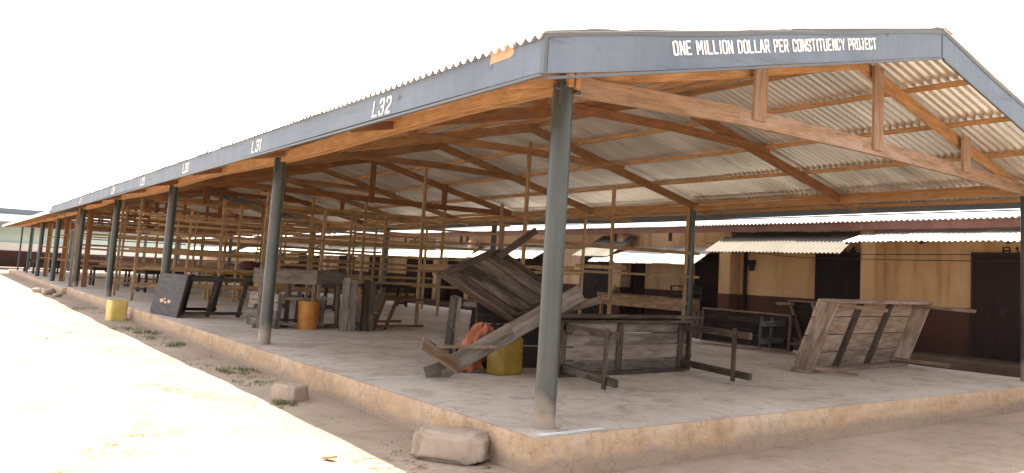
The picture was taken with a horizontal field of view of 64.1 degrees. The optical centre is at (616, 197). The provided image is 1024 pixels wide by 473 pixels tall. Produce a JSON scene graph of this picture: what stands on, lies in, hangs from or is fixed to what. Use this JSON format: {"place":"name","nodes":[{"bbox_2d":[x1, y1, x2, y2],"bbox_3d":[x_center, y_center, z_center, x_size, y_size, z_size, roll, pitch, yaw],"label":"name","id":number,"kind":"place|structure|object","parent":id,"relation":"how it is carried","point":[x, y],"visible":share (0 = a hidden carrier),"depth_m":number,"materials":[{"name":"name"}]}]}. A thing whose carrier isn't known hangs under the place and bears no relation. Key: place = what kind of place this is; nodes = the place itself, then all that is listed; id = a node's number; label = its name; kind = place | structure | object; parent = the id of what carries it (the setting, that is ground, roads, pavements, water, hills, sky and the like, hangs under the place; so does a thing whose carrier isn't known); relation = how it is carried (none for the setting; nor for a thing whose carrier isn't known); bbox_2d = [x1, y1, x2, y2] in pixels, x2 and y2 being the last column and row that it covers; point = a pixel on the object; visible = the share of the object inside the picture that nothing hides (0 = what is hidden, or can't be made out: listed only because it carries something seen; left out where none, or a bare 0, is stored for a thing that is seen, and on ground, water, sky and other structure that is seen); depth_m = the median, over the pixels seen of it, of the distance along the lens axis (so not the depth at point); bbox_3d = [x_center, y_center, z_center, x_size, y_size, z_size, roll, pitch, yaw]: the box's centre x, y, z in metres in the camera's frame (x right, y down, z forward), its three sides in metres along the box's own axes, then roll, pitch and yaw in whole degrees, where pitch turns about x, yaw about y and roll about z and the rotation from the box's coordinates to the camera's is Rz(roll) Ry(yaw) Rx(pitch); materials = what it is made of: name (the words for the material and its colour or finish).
{"place":"outdoors","nodes":[
{"label":"outdoors","id":0,"kind":"place"},
{"bbox_2d":[0,226,200,272],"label":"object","id":1,"kind":"structure","parent":0,"point":[11,236],"depth_m":74.87,"materials":[{"name":"white paint"}]},
{"bbox_2d":[0,203,288,272],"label":"distant shed","id":2,"kind":"structure","parent":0,"point":[8,215],"depth_m":66.51,"materials":[{"name":"paint"}]},
{"bbox_2d":[10,269,304,292],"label":"concrete floor","id":3,"kind":"structure","parent":0,"point":[99,283],"depth_m":41.52,"materials":[{"name":"grey concrete"}]},
{"bbox_2d":[23,258,50,271],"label":"wooden table","id":4,"kind":"object","parent":3,"relation":"on","point":[25,263],"visible":0.56,"depth_m":50.31,"materials":[{"name":"brown wood"}]},
{"bbox_2d":[31,260,60,273],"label":"wooden table","id":5,"kind":"object","parent":3,"relation":"on","point":[42,261],"visible":0.48,"depth_m":46.46,"materials":[{"name":"brown wood"}]},
{"bbox_2d":[88,267,132,286],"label":"wooden table","id":6,"kind":"object","parent":3,"relation":"on","point":[94,269],"visible":0.56,"depth_m":34.02,"materials":[{"name":"brown wood"}]},
{"bbox_2d":[40,224,219,275],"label":"stall frame","id":7,"kind":"object","parent":3,"relation":"on","point":[50,247],"visible":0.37,"depth_m":43.84,"materials":[{"name":"brown wood"}]},
{"bbox_2d":[57,221,259,283],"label":"stall frame","id":8,"kind":"object","parent":3,"relation":"on","point":[67,247],"visible":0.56,"depth_m":37.65,"materials":[{"name":"brown wood"}]},
{"bbox_2d":[2,195,330,286],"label":"market shed","id":9,"kind":"structure","parent":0,"point":[42,221],"depth_m":41.11,"materials":[{"name":"paint"}]},
{"bbox_2d":[0,250,1023,472],"bbox_3d":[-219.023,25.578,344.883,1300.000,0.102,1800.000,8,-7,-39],"label":"ground","id":10,"kind":"structure","parent":0,"point":[64,402],"depth_m":8.32,"materials":[{"name":"beige soil"}]},
{"bbox_2d":[32,288,41,292],"bbox_3d":[-22.121,3.576,30.961,0.406,0.223,0.337,4,-6,-7],"label":"rubble stone","id":11,"kind":"object","parent":10,"relation":"on","point":[36,290],"visible":0.65,"depth_m":30.83,"materials":[{"name":"beige stone"}]},
{"bbox_2d":[8,269,66,293],"bbox_3d":[-26.898,4.868,45.555,10.317,0.452,30.909,8,-7,-39],"label":"concrete floor edge","id":12,"kind":"object","parent":10,"relation":"on","point":[61,290],"visible":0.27,"depth_m":37.43,"materials":[{"name":"paint"}]},
{"bbox_2d":[41,288,55,294],"bbox_3d":[-20.832,3.477,29.684,0.450,0.290,0.552,8,-7,-39],"label":"rubble stone","id":13,"kind":"object","parent":10,"relation":"on","point":[47,291],"visible":0.77,"depth_m":29.52,"materials":[{"name":"beige stone"}]},
{"bbox_2d":[52,293,62,296],"bbox_3d":[-19.720,3.475,28.526,0.255,0.172,0.308,0,-6,26],"label":"rubble stone","id":14,"kind":"object","parent":10,"relation":"on","point":[57,295],"visible":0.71,"depth_m":28.45,"materials":[{"name":"beige stone"}]},
{"bbox_2d":[105,300,127,320],"bbox_3d":[-12.194,2.766,19.732,0.340,0.500,0.402,-2,-7,39],"label":"jerrycan","id":15,"kind":"object","parent":10,"relation":"on","point":[116,310],"visible":0.97,"depth_m":19.60,"materials":[{"name":"yellow plastic"}]},
{"bbox_2d":[0,316,291,404],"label":"dry grass","id":16,"kind":"structure","parent":10,"relation":"on","point":[100,349],"depth_m":14.46,"materials":[{"name":"green plant"}]},
{"bbox_2d":[73,306,409,458],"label":"grass","id":17,"kind":"structure","parent":10,"relation":"on","point":[281,402],"depth_m":11.83,"materials":[{"name":"green plant"}]},
{"bbox_2d":[271,383,308,401],"bbox_3d":[-3.821,2.298,9.471,0.360,0.236,0.331,1,-6,22],"label":"stone block","id":18,"kind":"object","parent":10,"relation":"on","point":[298,392],"depth_m":9.35,"materials":[{"name":"beige stone"}]},
{"bbox_2d":[322,455,336,458],"bbox_3d":[-2.394,2.174,6.756,0.114,0.039,0.060,0,-6,24],"label":"brick chip","id":19,"kind":"object","parent":10,"relation":"on","point":[330,457],"visible":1,"depth_m":6.73,"materials":[{"name":"brown brick"}]},
{"bbox_2d":[408,425,490,465],"bbox_3d":[-1.409,2.147,6.989,0.766,0.278,0.388,1,-6,20],"label":"stone block","id":20,"kind":"object","parent":10,"relation":"on","point":[461,446],"depth_m":6.84,"materials":[{"name":"beige stone"}]},
{"bbox_2d":[3,324,1022,472],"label":"pebbles","id":21,"kind":"object","parent":10,"relation":"on","point":[332,424],"visible":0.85,"depth_m":8.64,"materials":[{"name":"beige stone"}]},
{"bbox_2d":[66,287,1023,472],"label":"concrete floor edge","id":22,"kind":"object","parent":10,"relation":"on","point":[611,451],"visible":0.38,"depth_m":8.46,"materials":[{"name":"concrete"}]},
{"bbox_2d":[187,216,1019,377],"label":"shop building","id":23,"kind":"structure","parent":10,"relation":"on","point":[731,272],"depth_m":19.03,"materials":[{"name":"beige paint"}]},
{"bbox_2d":[299,253,318,269],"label":"door","id":24,"kind":"structure","parent":23,"relation":"in","point":[300,262],"depth_m":46.09,"materials":[{"name":"brown wood"}]},
{"bbox_2d":[338,255,354,279],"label":"door","id":25,"kind":"structure","parent":23,"relation":"in","point":[341,257],"depth_m":41.66,"materials":[{"name":"black paint"}]},
{"bbox_2d":[368,257,379,292],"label":"door","id":26,"kind":"structure","parent":23,"relation":"in","point":[377,259],"depth_m":38.55,"materials":[{"name":"black paint"}]},
{"bbox_2d":[404,256,432,297],"bbox_3d":[-8.572,3.369,35.074,0.046,1.910,2.360,8,-7,-39],"label":"door","id":27,"kind":"structure","parent":23,"relation":"in","point":[427,291],"depth_m":35.24,"materials":[{"name":"black paint"}]},
{"bbox_2d":[446,257,465,299],"bbox_3d":[-6.390,3.214,32.471,0.046,1.910,1.560,8,-7,-39],"label":"door","id":28,"kind":"structure","parent":23,"relation":"in","point":[449,292],"depth_m":32.74,"materials":[{"name":"black paint"}]},
{"bbox_2d":[515,255,542,276],"bbox_3d":[-3.631,3.019,29.179,0.046,1.910,3.760,8,-7,-39],"label":"door","id":29,"kind":"structure","parent":23,"relation":"in","point":[538,261],"depth_m":28.37,"materials":[{"name":"brown wood"}]},
{"bbox_2d":[579,256,608,313],"bbox_3d":[-0.679,2.809,25.657,0.046,1.910,1.560,8,-7,-39],"label":"door","id":30,"kind":"structure","parent":23,"relation":"in","point":[593,283],"depth_m":25.69,"materials":[{"name":"black paint"}]},
{"bbox_2d":[629,262,644,314],"bbox_3d":[0.623,2.717,24.103,0.046,1.910,0.580,8,-7,-39],"label":"door","id":31,"kind":"structure","parent":23,"relation":"in","point":[637,281],"depth_m":24.12,"materials":[{"name":"black paint"}]},
{"bbox_2d":[694,253,722,325],"bbox_3d":[2.506,2.529,21.865,0.046,2.020,1.080,8,-7,-39],"label":"door","id":32,"kind":"structure","parent":23,"relation":"in","point":[707,270],"depth_m":21.92,"materials":[{"name":"black paint"}]},
{"bbox_2d":[814,252,860,333],"bbox_3d":[5.189,2.315,18.667,0.046,2.070,1.440,8,-7,-39],"label":"door","id":33,"kind":"structure","parent":23,"relation":"in","point":[834,278],"depth_m":18.79,"materials":[{"name":"black paint"}]},
{"bbox_2d":[701,241,1019,254],"bbox_3d":[6.200,1.051,16.768,0.015,0.315,12.301,8,-7,-39],"label":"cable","id":34,"kind":"object","parent":23,"relation":"attached to","point":[915,254],"visible":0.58,"depth_m":16.64,"materials":[{"name":"black rubber"}]},
{"bbox_2d":[707,243,1019,261],"bbox_3d":[6.216,1.115,16.582,0.015,0.378,12.002,8,-7,-39],"label":"cable","id":35,"kind":"object","parent":23,"relation":"attached to","point":[876,259],"visible":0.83,"depth_m":17.27,"materials":[{"name":"black rubber"}]},
{"bbox_2d":[971,252,1019,361],"bbox_3d":[7.570,2.136,15.827,0.046,2.090,1.260,8,-7,-39],"label":"door","id":36,"kind":"structure","parent":23,"relation":"in","point":[995,281],"depth_m":15.93,"materials":[{"name":"black paint"}]},
{"bbox_2d":[0,0,1023,248],"label":"sky","id":37,"kind":"structure","parent":0,"point":[95,94],"materials":[{"name":"white"}]},
{"bbox_2d":[70,287,1023,437],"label":"concrete floor","id":38,"kind":"structure","parent":0,"point":[632,400],"depth_m":10.82,"materials":[{"name":"grey concrete"}]},
{"bbox_2d":[135,270,183,291],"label":"wooden table","id":39,"kind":"object","parent":38,"relation":"on","point":[146,273],"visible":0.48,"depth_m":28.83,"materials":[{"name":"brown wood"}]},
{"bbox_2d":[71,208,318,288],"bbox_3d":[-17.062,2.296,33.556,9.222,3.101,0.118,8,-7,-39],"label":"stall frame","id":40,"kind":"object","parent":38,"relation":"on","point":[156,246],"visible":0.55,"depth_m":32.38,"materials":[{"name":"brown wood"}]},
{"bbox_2d":[150,273,251,317],"bbox_3d":[-9.456,2.228,18.361,2.272,0.935,1.347,-3,-8,44],"label":"wooden table","id":41,"kind":"object","parent":38,"relation":"on","point":[171,294],"visible":1,"depth_m":17.97,"materials":[{"name":"grey wood"}]},
{"bbox_2d":[99,207,346,290],"bbox_3d":[-14.699,2.166,31.110,8.740,3.101,0.127,8,-7,-39],"label":"stall frame","id":42,"kind":"object","parent":38,"relation":"on","point":[121,264],"visible":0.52,"depth_m":29.77,"materials":[{"name":"brown wood"}]},
{"bbox_2d":[203,272,252,299],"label":"wooden table","id":43,"kind":"object","parent":38,"relation":"on","point":[239,292],"visible":0.23,"depth_m":25.88,"materials":[{"name":"brown wood"}]},
{"bbox_2d":[113,199,382,299],"bbox_3d":[-12.523,1.997,28.370,8.926,3.101,0.127,8,-7,-39],"label":"stall frame","id":44,"kind":"object","parent":38,"relation":"on","point":[176,241],"visible":0.41,"depth_m":26.99,"materials":[{"name":"brown wood"}]},
{"bbox_2d":[129,196,418,302],"bbox_3d":[-10.539,1.856,25.994,8.936,3.101,0.130,8,-7,-39],"label":"stall frame","id":45,"kind":"object","parent":38,"relation":"on","point":[137,248],"visible":0.65,"depth_m":24.88,"materials":[{"name":"brown wood"}]},
{"bbox_2d":[254,282,294,302],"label":"wooden table","id":46,"kind":"object","parent":38,"relation":"on","point":[277,284],"visible":0.09,"depth_m":25.71,"materials":[{"name":"brown wood"}]},
{"bbox_2d":[246,291,327,328],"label":"wooden table","id":47,"kind":"object","parent":38,"relation":"on","point":[252,310],"visible":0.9,"depth_m":16.40,"materials":[{"name":"grey wood"}]},
{"bbox_2d":[145,198,442,308],"bbox_3d":[-9.216,1.663,24.433,8.734,3.301,0.128,8,-7,-39],"label":"stall frame","id":48,"kind":"object","parent":38,"relation":"on","point":[310,235],"visible":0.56,"depth_m":24.13,"materials":[{"name":"brown wood"}]},
{"bbox_2d":[252,267,346,328],"bbox_3d":[-6.404,2.053,16.366,1.806,1.174,0.688,5,-6,-23],"label":"wooden table","id":49,"kind":"object","parent":38,"relation":"on","point":[313,278],"visible":0.84,"depth_m":16.21,"materials":[{"name":"grey wood"}]},
{"bbox_2d":[298,284,310,297],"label":"wooden table","id":50,"kind":"object","parent":38,"relation":"on","point":[300,285],"visible":0.01,"depth_m":29.22,"materials":[{"name":"brown wood"}]},
{"bbox_2d":[297,300,320,329],"bbox_3d":[-6.183,2.365,16.238,0.444,0.560,0.444,8,-7,-39],"label":"plastic bucket","id":51,"kind":"object","parent":38,"relation":"on","point":[308,314],"visible":0.97,"depth_m":16.07,"materials":[{"name":"orange plastic"}]},
{"bbox_2d":[339,278,358,330],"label":"wooden table","id":52,"kind":"object","parent":38,"relation":"on","point":[348,283],"visible":0.91,"depth_m":16.17,"materials":[{"name":"grey wood"}]},
{"bbox_2d":[321,283,381,310],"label":"wooden table","id":53,"kind":"object","parent":38,"relation":"on","point":[325,287],"visible":0.27,"depth_m":23.07,"materials":[{"name":"brown wood"}]},
{"bbox_2d":[355,280,375,330],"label":"wooden table","id":54,"kind":"object","parent":38,"relation":"on","point":[368,287],"visible":0.8,"depth_m":16.44,"materials":[{"name":"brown wood"}]},
{"bbox_2d":[256,191,509,315],"bbox_3d":[-6.083,1.640,22.157,7.234,3.201,0.120,8,-7,-39],"label":"stall frame","id":55,"kind":"object","parent":38,"relation":"on","point":[364,224],"visible":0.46,"depth_m":21.62,"materials":[{"name":"brown wood"}]},
{"bbox_2d":[355,293,433,330],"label":"wooden table","id":56,"kind":"object","parent":38,"relation":"on","point":[380,301],"visible":0.63,"depth_m":17.03,"materials":[{"name":"brown wood"}]},
{"bbox_2d":[381,284,411,306],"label":"wooden table","id":57,"kind":"object","parent":38,"relation":"on","point":[405,303],"visible":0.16,"depth_m":27.49,"materials":[{"name":"brown wood"}]},
{"bbox_2d":[421,336,459,373],"bbox_3d":[-2.083,1.879,9.607,0.561,0.437,0.216,6,-7,-30],"label":"short board","id":58,"kind":"object","parent":38,"relation":"on","point":[441,355],"visible":1,"depth_m":9.58,"materials":[{"name":"brown wood"}]},
{"bbox_2d":[436,345,496,348],"bbox_3d":[-1.825,1.829,9.879,0.804,0.050,0.030,7,-7,-34],"label":"wooden stick","id":59,"kind":"object","parent":58,"relation":"on","point":[471,346],"visible":1,"depth_m":9.89,"materials":[{"name":"brown wood"}]},
{"bbox_2d":[444,295,504,353],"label":"wooden table","id":60,"kind":"object","parent":38,"relation":"on","point":[457,302],"visible":0.33,"depth_m":11.50,"materials":[{"name":"grey wood"}]},
{"bbox_2d":[463,369,485,372],"bbox_3d":[-1.801,2.261,10.513,0.365,0.050,0.070,5,-6,-24],"label":"wood scrap","id":61,"kind":"object","parent":38,"relation":"on","point":[478,371],"visible":0.56,"depth_m":10.48,"materials":[{"name":"grey wood"}]},
{"bbox_2d":[459,322,493,372],"bbox_3d":[-1.931,2.002,10.744,0.667,0.680,0.637,3,-6,-3],"label":"orange cloth","id":62,"kind":"object","parent":38,"relation":"on","point":[479,330],"visible":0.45,"depth_m":10.73,"materials":[{"name":"orange fabric"}]},
{"bbox_2d":[409,167,586,324],"bbox_3d":[-2.767,1.303,19.884,5.059,3.741,0.093,8,-7,-39],"label":"stall frame","id":63,"kind":"object","parent":38,"relation":"on","point":[421,241],"visible":0.66,"depth_m":18.89,"materials":[{"name":"brown wood"}]},
{"bbox_2d":[423,285,584,377],"bbox_3d":[-1.374,1.728,10.289,2.094,1.293,0.077,6,-6,-26],"label":"wooden plank","id":64,"kind":"object","parent":38,"relation":"on","point":[513,330],"visible":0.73,"depth_m":10.22,"materials":[{"name":"grey wood"}]},
{"bbox_2d":[563,296,602,312],"bbox_3d":[-0.547,1.478,10.859,0.740,0.332,0.040,2,-6,11],"label":"wooden board","id":65,"kind":"object","parent":64,"relation":"attached to","point":[589,302],"visible":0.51,"depth_m":10.81,"materials":[{"name":"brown wood"}]},
{"bbox_2d":[486,337,522,375],"bbox_3d":[-1.449,2.039,10.573,0.300,0.540,0.419,-2,-8,41],"label":"jerrycan","id":66,"kind":"object","parent":38,"relation":"on","point":[507,359],"visible":0.63,"depth_m":10.43,"materials":[{"name":"yellow plastic"}]},
{"bbox_2d":[473,302,572,367],"bbox_3d":[-1.465,1.978,11.776,1.499,0.900,0.903,6,-7,-29],"label":"wooden table","id":67,"kind":"object","parent":38,"relation":"on","point":[530,338],"visible":0.12,"depth_m":11.36,"materials":[{"name":"brown wood"}]},
{"bbox_2d":[290,325,775,435],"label":"floor joint lines","id":68,"kind":"object","parent":38,"relation":"on","point":[563,432],"visible":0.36,"depth_m":7.04,"materials":[{"name":"grey concrete"}]},
{"bbox_2d":[50,27,1023,431],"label":"market shed","id":69,"kind":"structure","parent":38,"relation":"on","point":[652,125],"depth_m":12.66,"materials":[{"name":"paint"}]},
{"bbox_2d":[511,142,699,319],"bbox_3d":[-0.066,1.082,17.165,5.183,3.901,0.103,8,-7,-39],"label":"stall frame","id":70,"kind":"object","parent":38,"relation":"on","point":[525,214],"visible":0.75,"depth_m":17.11,"materials":[{"name":"brown wood"}]},
{"bbox_2d":[597,292,701,324],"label":"counter table","id":71,"kind":"object","parent":38,"relation":"on","point":[675,307],"visible":0.52,"depth_m":21.91,"materials":[{"name":"brown wood"}]},
{"bbox_2d":[612,285,615,292],"bbox_3d":[-0.109,2.669,23.400,0.208,0.268,0.208,8,-7,-39],"label":"tin can","id":72,"kind":"object","parent":71,"relation":"on","point":[613,288],"visible":0.48,"depth_m":23.31,"materials":[{"name":"yellow metal"}]},
{"bbox_2d":[558,319,751,389],"bbox_3d":[0.564,2.030,10.596,2.809,0.720,1.716,8,-7,-39],"label":"wooden table","id":73,"kind":"object","parent":38,"relation":"on","point":[598,333],"visible":0.85,"depth_m":11.13,"materials":[{"name":"grey wood"}]},
{"bbox_2d":[561,313,703,319],"bbox_3d":[0.196,1.702,11.380,3.011,0.112,0.244,8,-8,-44],"label":"loose plank","id":74,"kind":"object","parent":73,"relation":"on","point":[566,316],"visible":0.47,"depth_m":11.21,"materials":[{"name":"brown wood"}]},
{"bbox_2d":[684,307,794,351],"bbox_3d":[2.470,2.757,16.958,0.891,0.760,2.412,9,-8,-44],"label":"wooden table","id":75,"kind":"object","parent":38,"relation":"on","point":[770,325],"visible":0.88,"depth_m":17.07,"materials":[{"name":"grey wood"}]},
{"bbox_2d":[776,300,853,351],"bbox_3d":[3.843,2.529,15.867,0.728,0.950,1.648,6,-7,-29],"label":"wooden table","id":76,"kind":"object","parent":38,"relation":"on","point":[799,308],"visible":0.39,"depth_m":16.39,"materials":[{"name":"brown wood"}]},
{"bbox_2d":[790,299,976,375],"bbox_3d":[4.496,2.296,13.330,3.568,1.192,1.406,8,-8,-43],"label":"wooden table","id":77,"kind":"object","parent":38,"relation":"on","point":[824,322],"visible":1,"depth_m":13.54,"materials":[{"name":"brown wood"}]},
{"bbox_2d":[670,284,702,299],"bbox_3d":[1.852,2.487,21.253,0.591,0.396,0.680,8,-7,-39],"label":"plastic chair","id":78,"kind":"object","parent":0,"point":[696,289],"visible":0.48,"depth_m":21.28,"materials":[{"name":"black plastic"}]},
{"bbox_3d":[-13.827,2.881,30.367,0.600,0.356,0.569,8,-7,-39],"label":"sack","id":79,"kind":"object","parent":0,"visible":0},
{"bbox_2d":[240,261,257,269],"bbox_3d":[-13.812,2.573,30.398,0.600,0.356,0.568,8,-7,-39],"label":"sack","id":80,"kind":"object","parent":79,"relation":"on","point":[247,265],"visible":0.94,"depth_m":30.19,"materials":[{"name":"red fabric"}]},
{"bbox_3d":[-12.541,3.053,31.434,0.600,0.356,0.569,8,-7,-39],"label":"sack","id":81,"kind":"object","parent":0,"visible":0},
{"bbox_2d":[288,263,302,268],"bbox_3d":[-12.526,2.744,31.465,0.600,0.356,0.568,8,-7,-39],"label":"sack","id":82,"kind":"object","parent":81,"relation":"on","point":[293,267],"visible":0.35,"depth_m":31.25,"materials":[{"name":"brown fabric"}]},
{"bbox_3d":[-1.158,1.537,11.560,0.577,0.544,0.557,8,-7,-39],"label":"cane basket","id":83,"kind":"object","parent":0,"visible":0},
{"bbox_2d":[435,248,541,321],"bbox_3d":[-1.393,1.205,10.878,2.014,1.021,0.746,8,-7,-39],"label":"wooden table","id":84,"kind":"object","parent":83,"relation":"on","point":[507,288],"visible":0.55,"depth_m":11.02,"materials":[{"name":"brown wood"}]},
{"bbox_2d":[496,228,537,259],"bbox_3d":[-1.366,0.642,11.202,0.666,0.478,0.060,8,-8,-44],"label":"wooden post","id":85,"kind":"object","parent":84,"relation":"on","point":[514,245],"visible":1,"depth_m":11.16,"materials":[{"name":"brown wood"}]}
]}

